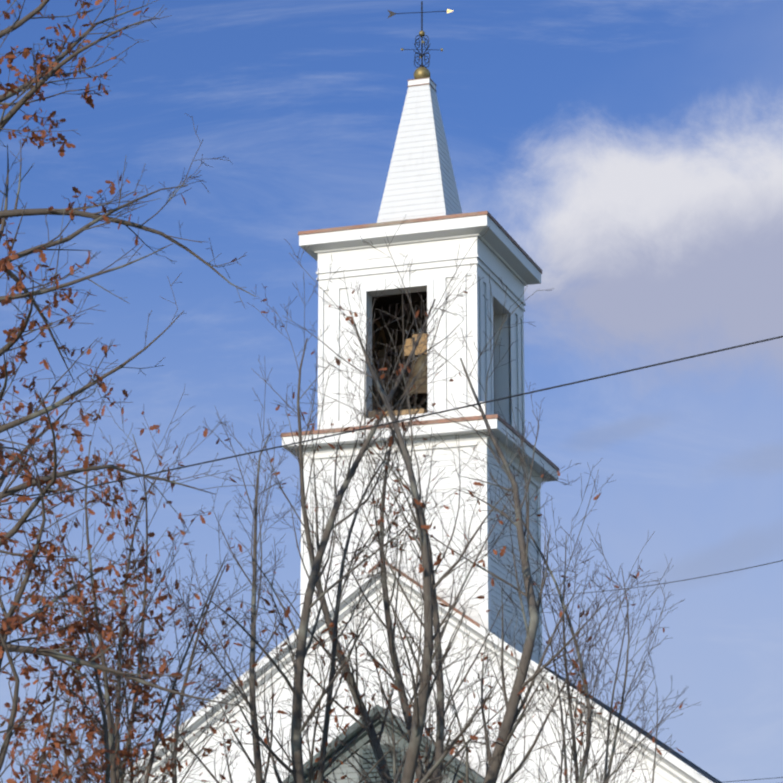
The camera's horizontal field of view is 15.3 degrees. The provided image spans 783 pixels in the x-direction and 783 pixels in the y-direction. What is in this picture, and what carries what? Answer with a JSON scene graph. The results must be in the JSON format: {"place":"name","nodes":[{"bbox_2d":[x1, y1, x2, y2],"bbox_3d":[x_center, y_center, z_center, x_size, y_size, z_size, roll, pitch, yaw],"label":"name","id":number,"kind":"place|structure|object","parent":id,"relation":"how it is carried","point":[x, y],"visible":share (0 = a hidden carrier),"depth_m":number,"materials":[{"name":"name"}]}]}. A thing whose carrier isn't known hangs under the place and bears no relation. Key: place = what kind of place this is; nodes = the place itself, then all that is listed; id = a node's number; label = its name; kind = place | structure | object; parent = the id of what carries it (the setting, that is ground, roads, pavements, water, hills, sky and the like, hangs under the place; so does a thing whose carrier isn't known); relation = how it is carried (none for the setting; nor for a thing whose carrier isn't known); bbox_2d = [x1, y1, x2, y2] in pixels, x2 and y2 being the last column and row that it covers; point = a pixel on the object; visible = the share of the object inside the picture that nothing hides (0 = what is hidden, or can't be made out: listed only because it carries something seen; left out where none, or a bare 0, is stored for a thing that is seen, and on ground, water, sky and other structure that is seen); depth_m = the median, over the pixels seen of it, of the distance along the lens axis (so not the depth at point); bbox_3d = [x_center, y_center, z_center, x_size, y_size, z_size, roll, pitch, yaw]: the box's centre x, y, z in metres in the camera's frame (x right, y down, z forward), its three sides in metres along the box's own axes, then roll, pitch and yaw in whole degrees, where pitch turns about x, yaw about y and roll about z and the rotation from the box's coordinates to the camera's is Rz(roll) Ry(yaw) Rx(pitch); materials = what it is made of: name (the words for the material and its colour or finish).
{"place":"outdoors","nodes":[
{"label":"outdoors","id":0,"kind":"place"},
{"bbox_2d":[0,0,782,782],"label":"sky","id":1,"kind":"structure","parent":0,"point":[632,150],"materials":[{"name":"blue"}]},
{"bbox_2d":[0,336,782,781],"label":"utility wires","id":2,"kind":"object","parent":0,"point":[442,412],"visible":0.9,"depth_m":26.24,"materials":[{"name":"grey rubber"}]},
{"bbox_3d":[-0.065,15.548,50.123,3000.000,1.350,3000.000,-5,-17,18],"label":"ground","id":3,"kind":"structure","parent":0,"visible":0},
{"bbox_2d":[0,0,264,782],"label":"oak tree","id":4,"kind":"object","parent":3,"relation":"on","point":[10,622],"visible":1,"depth_m":30.47,"materials":[{"name":"brown plant"}]},
{"bbox_2d":[0,377,282,782],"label":"oak tree","id":5,"kind":"object","parent":3,"relation":"on","point":[114,766],"visible":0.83,"depth_m":33.92,"materials":[{"name":"brown plant"}]},
{"bbox_2d":[0,214,698,782],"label":"tree","id":6,"kind":"object","parent":3,"relation":"on","point":[416,724],"visible":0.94,"depth_m":36.32,"materials":[{"name":"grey plant"}]},
{"bbox_2d":[152,590,671,782],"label":"church walls","id":7,"kind":"structure","parent":3,"relation":"on","point":[241,772],"depth_m":53.04,"materials":[{"name":"white wood"}]},
{"bbox_2d":[282,705,483,782],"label":"pediment","id":8,"kind":"structure","parent":7,"relation":"attached to","point":[350,772],"depth_m":52.37,"materials":[{"name":"grey paint"}]},
{"bbox_2d":[124,562,712,782],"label":"gable trim","id":9,"kind":"structure","parent":7,"relation":"attached to","point":[669,766],"depth_m":53.08,"materials":[{"name":"white wood"}]},
{"bbox_2d":[281,414,558,666],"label":"tower","id":10,"kind":"structure","parent":7,"relation":"on","point":[467,440],"depth_m":54.23,"materials":[{"name":"white paint"}]},
{"bbox_2d":[298,211,541,435],"bbox_3d":[0.614,-0.884,56.854,3.830,4.195,3.830,-5,-17,18],"label":"belfry","id":11,"kind":"object","parent":10,"relation":"on","point":[432,248],"visible":0.56,"depth_m":55.66,"materials":[{"name":"white wood"}]},
{"bbox_2d":[372,318,426,410],"bbox_3d":[0.602,-0.303,56.695,2.006,2.515,1.600,-5,-17,18],"label":"bell","id":12,"kind":"object","parent":11,"relation":"on","point":[407,351],"visible":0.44,"depth_m":56.91,"materials":[{"name":"brown metal"}]},
{"bbox_2d":[400,355,427,406],"bbox_3d":[0.662,-0.213,56.648,1.011,1.012,1.011,-5,-17,18],"label":"bell","id":13,"kind":"object","parent":12,"relation":"hanging from","point":[423,390],"visible":0.38,"depth_m":56.47,"materials":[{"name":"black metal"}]},
{"bbox_2d":[377,77,461,222],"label":"spire","id":14,"kind":"structure","parent":11,"relation":"on","point":[420,182],"depth_m":57.41,"materials":[{"name":"white wood"}]},
{"bbox_2d":[414,31,429,78],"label":"finial balls","id":15,"kind":"object","parent":14,"relation":"on","point":[421,72],"visible":0.69,"depth_m":58.27},
{"bbox_2d":[388,1,452,67],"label":"weathervane","id":16,"kind":"object","parent":15,"relation":"on","point":[421,54],"visible":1,"depth_m":58.57,"materials":[{"name":"black metal"}]},
{"bbox_2d":[123,573,721,782],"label":"roof","id":17,"kind":"structure","parent":7,"relation":"on","point":[687,761],"depth_m":60.07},
{"bbox_2d":[465,461,688,782],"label":"tree","id":18,"kind":"object","parent":3,"relation":"on","point":[575,751],"visible":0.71,"depth_m":39.79,"materials":[{"name":"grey plant"}]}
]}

